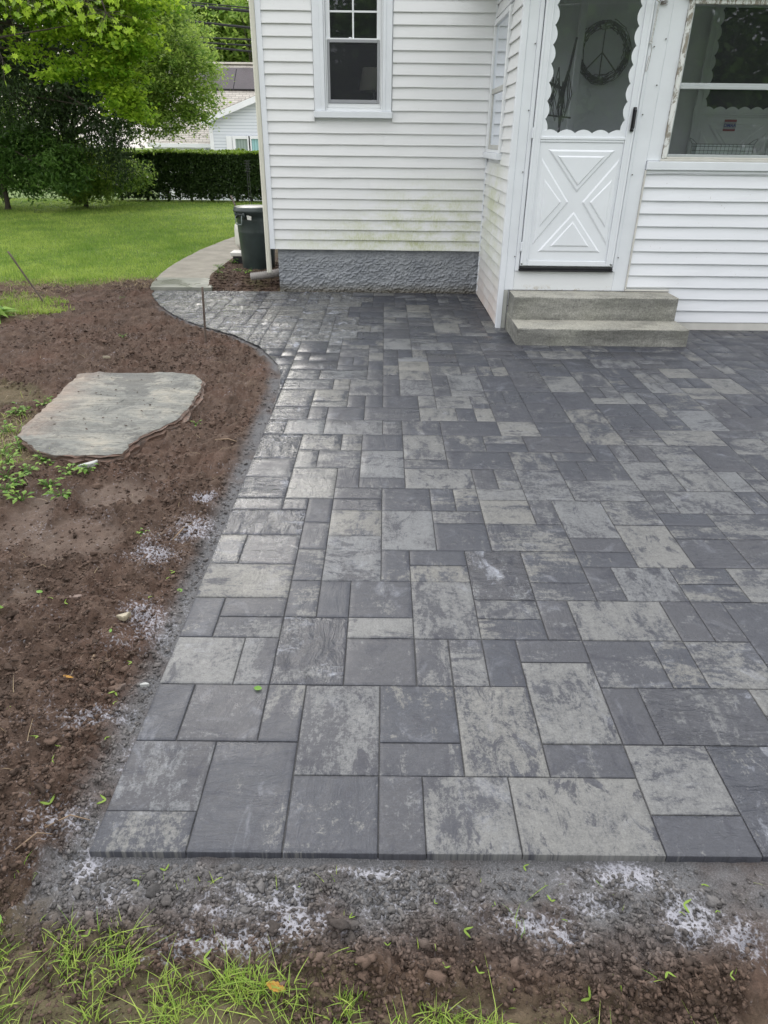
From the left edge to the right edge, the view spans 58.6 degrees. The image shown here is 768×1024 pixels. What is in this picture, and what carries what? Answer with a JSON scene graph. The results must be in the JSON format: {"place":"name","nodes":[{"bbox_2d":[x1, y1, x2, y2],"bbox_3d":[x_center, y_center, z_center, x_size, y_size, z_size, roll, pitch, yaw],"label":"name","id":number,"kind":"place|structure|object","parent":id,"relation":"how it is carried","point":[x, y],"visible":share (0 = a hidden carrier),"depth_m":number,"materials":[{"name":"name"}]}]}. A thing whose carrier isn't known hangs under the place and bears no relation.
{"place":"outdoors","nodes":[
{"label":"outdoors","id":0,"kind":"place"},
{"bbox_2d":[1,0,247,147],"label":"sky","id":1,"kind":"structure","parent":0,"point":[136,146],"materials":[{"name":"white"}]},
{"bbox_2d":[0,198,261,314],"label":"lawn","id":2,"kind":"structure","parent":0,"point":[63,249],"depth_m":11.32,"materials":[{"name":"green plant"}]},
{"bbox_2d":[10,28,251,45],"bbox_3d":[-1.921,-14.877,21.510,44.002,1.782,0.050,1,29,0],"label":"overhead wire","id":3,"kind":"object","parent":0,"point":[224,43],"visible":0.03,"depth_m":21.56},
{"bbox_2d":[17,27,251,51],"bbox_3d":[-1.923,-14.679,21.618,44.004,3.157,0.060,1,29,0],"label":"overhead wire","id":4,"kind":"object","parent":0,"point":[227,48],"visible":0.05,"depth_m":21.63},
{"bbox_2d":[0,269,275,769],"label":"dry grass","id":5,"kind":"structure","parent":0,"point":[143,277],"depth_m":7.20,"materials":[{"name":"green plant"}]},
{"bbox_2d":[150,277,212,290],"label":"path","id":6,"kind":"structure","parent":0,"point":[193,284],"depth_m":7.79,"materials":[{"name":"concrete"}]},
{"bbox_2d":[158,256,232,277],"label":"path","id":7,"kind":"structure","parent":0,"point":[195,267],"depth_m":8.84,"materials":[{"name":"concrete"}]},
{"bbox_2d":[154,16,249,28],"bbox_3d":[-1.917,-15.213,21.327,44.005,3.383,0.072,1,29,0],"label":"overhead wire","id":8,"kind":"object","parent":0,"point":[228,25],"visible":0.06,"depth_m":21.32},
{"bbox_2d":[190,239,238,255],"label":"path","id":9,"kind":"structure","parent":0,"point":[226,247],"depth_m":10.29,"materials":[{"name":"concrete"}]},
{"bbox_2d":[181,36,250,40],"bbox_3d":[-1.919,-15.043,21.420,44.001,1.101,0.050,1,29,0],"label":"overhead wire","id":10,"kind":"object","parent":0,"point":[225,38],"visible":0.07,"depth_m":21.49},
{"bbox_2d":[184,3,248,12],"bbox_3d":[-1.912,-15.596,21.119,44.005,3.126,0.090,1,29,0],"label":"overhead wire","id":11,"kind":"object","parent":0,"point":[227,9],"visible":0.06,"depth_m":21.11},
{"bbox_2d":[188,1,248,7],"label":"overhead wire","id":12,"kind":"object","parent":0,"point":[218,4],"visible":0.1,"depth_m":21.09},
{"bbox_2d":[359,67,379,99],"bbox_3d":[-0.110,-4.392,7.572,0.330,0.880,0.330,1,29,0],"label":"table lamp","id":13,"kind":"object","parent":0,"point":[368,82],"visible":0.27,"depth_m":7.31,"materials":[{"name":"fabric"}]},
{"bbox_2d":[0,391,761,1023],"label":"grass","id":14,"kind":"structure","parent":0,"point":[218,991],"depth_m":1.36,"materials":[{"name":"green plant"}]},
{"bbox_2d":[0,148,767,1023],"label":"ground","id":15,"kind":"structure","parent":0,"point":[228,394],"depth_m":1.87,"materials":[{"name":"brown soil"}]},
{"bbox_2d":[0,443,13,455],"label":"weed","id":16,"kind":"object","parent":15,"relation":"on","point":[3,451],"visible":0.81,"depth_m":3.66,"materials":[{"name":"green plant"}]},
{"bbox_2d":[0,420,15,433],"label":"weed","id":17,"kind":"object","parent":15,"relation":"on","point":[5,422],"visible":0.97,"depth_m":3.94,"materials":[{"name":"green plant"}]},
{"bbox_2d":[0,466,17,480],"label":"weed","id":18,"kind":"object","parent":15,"relation":"on","point":[4,467],"visible":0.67,"depth_m":3.40,"materials":[{"name":"green plant"}]},
{"bbox_2d":[0,306,18,323],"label":"hosta","id":19,"kind":"object","parent":15,"relation":"on","point":[3,310],"visible":0.97,"depth_m":6.28,"materials":[{"name":"green plant"}]},
{"bbox_2d":[0,478,18,493],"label":"weed","id":20,"kind":"object","parent":15,"relation":"on","point":[12,486],"visible":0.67,"depth_m":3.21,"materials":[{"name":"green plant"}]},
{"bbox_2d":[0,451,19,464],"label":"weed","id":21,"kind":"object","parent":15,"relation":"on","point":[10,460],"visible":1,"depth_m":3.53,"materials":[{"name":"green plant"}]},
{"bbox_2d":[4,436,24,451],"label":"weed","id":22,"kind":"object","parent":15,"relation":"on","point":[18,442],"visible":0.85,"depth_m":3.72,"materials":[{"name":"green plant"}]},
{"bbox_2d":[4,471,27,487],"bbox_3d":[-1.761,-0.151,3.287,0.122,0.080,0.117,-13,31,-23],"label":"weed","id":23,"kind":"object","parent":15,"relation":"on","point":[21,480],"visible":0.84,"depth_m":3.29,"materials":[{"name":"green plant"}]},
{"bbox_2d":[5,405,27,416],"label":"weed","id":24,"kind":"object","parent":15,"relation":"on","point":[15,412],"visible":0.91,"depth_m":4.16,"materials":[{"name":"green plant"}]},
{"bbox_2d":[2,490,33,503],"bbox_3d":[-1.692,-0.071,3.167,0.120,0.071,0.119,17,32,27],"label":"weed","id":25,"kind":"object","parent":15,"relation":"on","point":[8,495],"visible":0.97,"depth_m":3.16,"materials":[{"name":"green plant"}]},
{"bbox_2d":[10,402,29,413],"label":"weed","id":26,"kind":"object","parent":15,"relation":"on","point":[20,410],"visible":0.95,"depth_m":4.16,"materials":[{"name":"green plant"}]},
{"bbox_2d":[7,251,44,303],"bbox_3d":[-3.532,-2.293,6.809,0.362,0.559,0.020,9,30,14],"label":"steel stake","id":27,"kind":"object","parent":15,"relation":"on","point":[25,276],"visible":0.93,"depth_m":6.79,"materials":[{"name":"metal"}]},
{"bbox_2d":[17,463,38,475],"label":"weed","id":28,"kind":"object","parent":15,"relation":"on","point":[26,468],"visible":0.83,"depth_m":3.41,"materials":[{"name":"green plant"}]},
{"bbox_2d":[15,832,51,850],"bbox_3d":[-0.840,0.781,1.637,0.083,0.010,0.020,-16,33,-28],"label":"twig","id":29,"kind":"object","parent":15,"relation":"on","point":[28,839],"visible":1,"depth_m":1.64,"materials":[{"name":"brown wood"}]},
{"bbox_2d":[32,450,50,464],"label":"weed","id":30,"kind":"object","parent":15,"relation":"on","point":[36,455],"visible":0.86,"depth_m":3.56,"materials":[{"name":"green plant"}]},
{"bbox_2d":[0,18,85,197],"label":"maple tree","id":31,"kind":"object","parent":15,"relation":"on","point":[28,110],"visible":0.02,"depth_m":28.17,"materials":[{"name":"green plant"}]},
{"bbox_2d":[34,396,52,405],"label":"weed","id":32,"kind":"object","parent":15,"relation":"on","point":[46,402],"visible":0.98,"depth_m":4.33,"materials":[{"name":"green plant"}]},
{"bbox_2d":[40,794,54,804],"bbox_3d":[-0.856,0.737,1.744,0.037,0.006,0.016,-22,47,-29],"label":"maple seed","id":33,"kind":"object","parent":15,"relation":"on","point":[50,802],"visible":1,"depth_m":1.74,"materials":[{"name":"green plant"}]},
{"bbox_2d":[38,477,63,490],"bbox_3d":[-1.618,-0.130,3.309,0.140,0.061,0.108,6,29,9],"label":"weed","id":34,"kind":"object","parent":15,"relation":"on","point":[49,486],"visible":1,"depth_m":3.31,"materials":[{"name":"green plant"}]},
{"bbox_2d":[0,103,103,209],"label":"shrub","id":35,"kind":"object","parent":15,"relation":"on","point":[31,170],"visible":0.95,"depth_m":14.95,"materials":[{"name":"green plant"}]},
{"bbox_2d":[43,488,70,499],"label":"weed","id":36,"kind":"object","parent":15,"relation":"on","point":[66,495],"visible":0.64,"depth_m":3.21,"materials":[{"name":"green plant"}]},
{"bbox_2d":[56,463,77,476],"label":"weed","id":37,"kind":"object","parent":15,"relation":"on","point":[69,465],"visible":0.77,"depth_m":3.42,"materials":[{"name":"green plant"}]},
{"bbox_2d":[45,814,89,827],"bbox_3d":[-0.778,0.757,1.683,0.104,0.010,0.023,-6,29,-11],"label":"twig","id":38,"kind":"object","parent":15,"relation":"on","point":[64,818],"visible":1,"depth_m":1.69,"materials":[{"name":"brown wood"}]},
{"bbox_2d":[69,594,83,599],"bbox_3d":[-1.112,0.311,2.475,0.050,0.020,0.018,-8,30,-16],"label":"stone chip","id":39,"kind":"object","parent":15,"relation":"on","point":[76,596],"visible":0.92,"depth_m":2.47,"materials":[{"name":"stone"}]},
{"bbox_2d":[0,4,163,197],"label":"evergreen tree","id":40,"kind":"object","parent":15,"relation":"on","point":[12,89],"visible":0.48,"depth_m":14.70,"materials":[{"name":"green plant"}]},
{"bbox_2d":[71,463,97,473],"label":"weed","id":41,"kind":"object","parent":15,"relation":"on","point":[85,470],"visible":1,"depth_m":3.40,"materials":[{"name":"green plant"}]},
{"bbox_2d":[78,460,97,467],"bbox_3d":[-1.501,-0.241,3.482,0.104,0.020,0.028,-24,37,-37],"label":"stone chip","id":42,"kind":"object","parent":15,"relation":"on","point":[90,463],"visible":0.81,"depth_m":3.48,"materials":[{"name":"stone"}]},
{"bbox_2d":[0,0,186,125],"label":"maple tree","id":43,"kind":"object","parent":15,"relation":"on","point":[132,47],"visible":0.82,"depth_m":11.52,"materials":[{"name":"green plant"}]},
{"bbox_2d":[0,0,138,83],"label":"maple branch","id":44,"kind":"object","parent":43,"relation":"attached to","point":[77,5],"visible":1,"depth_m":5.12,"materials":[{"name":"green plant"}]},
{"bbox_2d":[96,794,105,803],"bbox_3d":[-0.725,0.739,1.760,0.019,0.006,0.031,-1,25,-4],"label":"maple seed","id":45,"kind":"object","parent":15,"relation":"on","point":[104,798],"visible":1,"depth_m":1.76,"materials":[{"name":"green plant"}]},
{"bbox_2d":[53,137,158,206],"bbox_3d":[-6.758,-8.121,16.467,2.684,1.621,1.903,-22,36,-35],"label":"shrub","id":46,"kind":"object","parent":15,"relation":"on","point":[99,189],"visible":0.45,"depth_m":16.37,"materials":[{"name":"green plant"}]},
{"bbox_2d":[17,371,206,466],"bbox_3d":[-1.641,-0.588,4.198,0.987,0.151,1.534,1,29,0],"label":"flagstone","id":47,"kind":"object","parent":15,"relation":"on","point":[51,432],"visible":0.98,"depth_m":4.03,"materials":[{"name":"grey stone"}]},
{"bbox_2d":[116,612,130,620],"bbox_3d":[-0.904,0.365,2.380,0.050,0.020,0.021,-12,31,-22],"label":"stone chip","id":48,"kind":"object","parent":15,"relation":"on","point":[123,616],"visible":1,"depth_m":2.38,"materials":[{"name":"beige stone"}]},
{"bbox_2d":[49,0,232,202],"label":"locust tree","id":49,"kind":"object","parent":15,"relation":"on","point":[165,87],"visible":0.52,"depth_m":15.07,"materials":[{"name":"green plant"}]},
{"bbox_2d":[140,682,148,686],"bbox_3d":[-0.731,0.527,2.089,0.027,0.010,0.010,-4,29,-9],"label":"stone chip","id":50,"kind":"object","parent":15,"relation":"on","point":[145,684],"visible":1,"depth_m":2.09,"materials":[{"name":"stone"}]},
{"bbox_2d":[104,0,247,60],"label":"maple tree","id":51,"kind":"object","parent":15,"relation":"on","point":[198,11],"visible":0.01,"depth_m":34.42,"materials":[{"name":"green plant"}]},
{"bbox_2d":[172,522,192,539],"bbox_3d":[-0.865,0.079,2.929,0.011,0.011,0.158,9,30,14],"label":"twig","id":52,"kind":"object","parent":15,"relation":"on","point":[180,531],"visible":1,"depth_m":2.91,"materials":[{"name":"brown wood"}]},
{"bbox_2d":[107,148,261,201],"bbox_3d":[-3.127,-9.013,18.369,8.399,1.328,1.227,1,29,0],"label":"hedge","id":53,"kind":"object","parent":15,"relation":"on","point":[219,174],"visible":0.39,"depth_m":17.91,"materials":[{"name":"green plant"}]},
{"bbox_2d":[147,0,250,76],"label":"maple tree","id":54,"kind":"object","parent":15,"relation":"on","point":[219,34],"visible":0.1,"depth_m":33.80,"materials":[{"name":"green plant"}]},
{"bbox_2d":[147,62,259,200],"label":"neighbour house","id":55,"kind":"structure","parent":15,"relation":"on","point":[238,129],"depth_m":29.86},
{"bbox_2d":[166,147,209,199],"bbox_3d":[-8.858,-14.966,30.639,2.039,2.537,0.098,1,29,0],"label":"garage door","id":56,"kind":"structure","parent":55,"relation":"in","point":[168,147],"depth_m":30.94,"materials":[{"name":"white"}]},
{"bbox_2d":[232,136,250,150],"bbox_3d":[-5.862,-14.828,28.329,0.731,1.324,0.079,1,29,0],"label":"window","id":57,"kind":"structure","parent":55,"relation":"in","point":[240,142],"depth_m":28.14,"materials":[{"name":"white glass"}]},
{"bbox_2d":[248,136,258,150],"bbox_3d":[-5.142,-14.827,28.328,0.859,1.324,0.079,1,29,0],"label":"window","id":58,"kind":"structure","parent":55,"relation":"in","point":[253,144],"depth_m":28.15,"materials":[{"name":"teal glass"}]},
{"bbox_2d":[201,287,206,342],"bbox_3d":[-1.476,-1.591,5.620,0.042,0.496,0.021,-11,31,-20],"label":"steel stake","id":59,"kind":"object","parent":15,"relation":"on","point":[203,306],"visible":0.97,"depth_m":5.60,"materials":[{"name":"metal"}]},
{"bbox_2d":[203,949,211,966],"bbox_3d":[-0.366,0.923,1.416,0.016,0.006,0.034,0,32,-1],"label":"maple seed","id":60,"kind":"object","parent":15,"relation":"on","point":[205,956],"visible":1,"depth_m":1.42,"materials":[{"name":"green plant"}]},
{"bbox_2d":[153,297,280,403],"bbox_3d":[-1.492,-1.562,6.037,0.377,0.046,4.000,-14,32,-25],"label":"edging","id":61,"kind":"object","parent":15,"relation":"on","point":[242,339],"visible":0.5,"depth_m":5.63,"materials":[{"name":"black plastic"}]},
{"bbox_2d":[216,0,252,61],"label":"birch tree","id":62,"kind":"object","parent":15,"relation":"on","point":[237,17],"visible":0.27,"depth_m":33.35,"materials":[{"name":"green plant"}]},
{"bbox_2d":[230,250,242,263],"bbox_3d":[-1.736,-3.212,8.701,0.380,0.195,0.250,1,29,0],"label":"window well","id":63,"kind":"object","parent":15,"relation":"on","point":[236,254],"depth_m":8.58,"materials":[{"name":"rubber"}]},
{"bbox_2d":[234,224,240,249],"bbox_3d":[-1.833,-3.686,9.098,0.300,0.495,0.300,1,29,0],"label":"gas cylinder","id":64,"kind":"object","parent":15,"relation":"on","point":[237,241],"visible":0.12,"depth_m":9.02,"materials":[{"name":"white paint"}]},
{"bbox_2d":[244,161,251,204],"bbox_3d":[-1.769,-4.021,9.087,0.075,1.147,0.007,1,29,0],"label":"wire trellis","id":65,"kind":"object","parent":15,"relation":"on","point":[246,163],"visible":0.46,"depth_m":8.90,"materials":[{"name":"black metal"}]},
{"bbox_2d":[233,205,274,269],"bbox_3d":[-1.524,-3.282,8.213,0.508,0.728,0.508,1,29,0],"label":"rubbish bin","id":66,"kind":"object","parent":15,"relation":"on","point":[250,222],"visible":0.66,"depth_m":8.03,"materials":[{"name":"green plastic"}]},
{"bbox_2d":[266,981,285,991],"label":"fallen leaf","id":67,"kind":"object","parent":15,"relation":"on","point":[274,983],"visible":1,"depth_m":1.36,"materials":[{"name":"orange plant"}]},
{"bbox_2d":[464,927,472,937],"bbox_3d":[0.181,0.904,1.476,0.019,0.006,0.023,9,42,20],"label":"maple seed","id":68,"kind":"object","parent":15,"relation":"on","point":[466,932],"visible":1,"depth_m":1.48,"materials":[{"name":"green plant"}]},
{"bbox_2d":[249,0,767,330],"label":"house","id":69,"kind":"structure","parent":15,"relation":"on","point":[449,159],"depth_m":6.53,"materials":[{"name":"paint"}]},
{"bbox_2d":[250,269,278,280],"bbox_3d":[-1.289,-2.693,7.728,0.450,0.136,0.120,-9,30,-17],"label":"drain pipe","id":70,"kind":"object","parent":69,"relation":"attached to","point":[274,273],"visible":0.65,"depth_m":7.68,"materials":[{"name":"grey plastic"}]},
{"bbox_2d":[311,0,392,118],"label":"window","id":71,"kind":"structure","parent":69,"relation":"in","point":[325,107],"depth_m":6.61,"materials":[{"name":"white metal"}]},
{"bbox_2d":[483,4,513,159],"bbox_3d":[1.047,-3.899,6.307,0.067,1.143,0.960,1,29,0],"label":"window","id":72,"kind":"structure","parent":69,"relation":"in","point":[502,25],"depth_m":6.31,"materials":[{"name":"white plastic"}]},
{"bbox_2d":[520,0,655,266],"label":"storm door","id":73,"kind":"structure","parent":69,"relation":"in","point":[576,189],"depth_m":5.67,"materials":[{"name":"white metal"}]},
{"bbox_2d":[580,19,631,84],"bbox_3d":[2.100,-4.393,6.538,0.526,0.531,0.058,1,29,0],"label":"peace sign wreath","id":74,"kind":"object","parent":73,"relation":"attached to","point":[624,62],"visible":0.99,"depth_m":6.54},
{"bbox_2d":[645,0,660,70],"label":"clothes line","id":75,"kind":"object","parent":69,"relation":"attached to","point":[659,2],"visible":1,"depth_m":5.16,"materials":[{"name":"white fabric"}]},
{"bbox_2d":[660,0,767,162],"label":"window","id":76,"kind":"structure","parent":69,"relation":"in","point":[678,85],"depth_m":5.37,"materials":[{"name":"paint"}]},
{"bbox_2d":[690,138,757,154],"bbox_3d":[2.797,-3.022,5.653,0.564,0.121,0.104,1,29,0],"label":"wire basket","id":77,"kind":"object","parent":69,"relation":"on","point":[736,149],"visible":0.98,"depth_m":5.62,"materials":[{"name":"grey metal"}]},
{"bbox_2d":[686,7,767,154],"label":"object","id":78,"kind":"structure","parent":69,"relation":"in","point":[737,44],"depth_m":6.66,"materials":[{"name":"glass"}]},
{"bbox_2d":[581,987,590,1000],"bbox_3d":[0.409,0.972,1.375,0.014,0.006,0.035,31,46,28],"label":"maple seed","id":79,"kind":"object","parent":15,"relation":"on","point":[587,999],"visible":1,"depth_m":1.38,"materials":[{"name":"green plant"}]},
{"bbox_2d":[683,899,690,912],"bbox_3d":[0.682,0.884,1.538,0.015,0.007,0.034,15,38,23],"label":"maple seed","id":80,"kind":"object","parent":15,"relation":"on","point":[686,902],"visible":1,"depth_m":1.54,"materials":[{"name":"green plant"}]},
{"bbox_2d":[89,290,767,862],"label":"patio","id":81,"kind":"structure","parent":0,"point":[693,416],"depth_m":2.49,"materials":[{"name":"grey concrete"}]},
{"bbox_2d":[505,290,688,346],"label":"concrete steps","id":82,"kind":"structure","parent":81,"relation":"on","point":[592,318],"depth_m":5.87,"materials":[{"name":"grey concrete"}]},
{"bbox_2d":[538,37,577,132],"bbox_3d":[1.530,-3.408,6.488,0.409,1.822,0.057,-1,29,-4],"label":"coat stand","id":83,"kind":"object","parent":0,"point":[561,92],"visible":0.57,"depth_m":6.25,"materials":[{"name":"black metal"}]}
]}

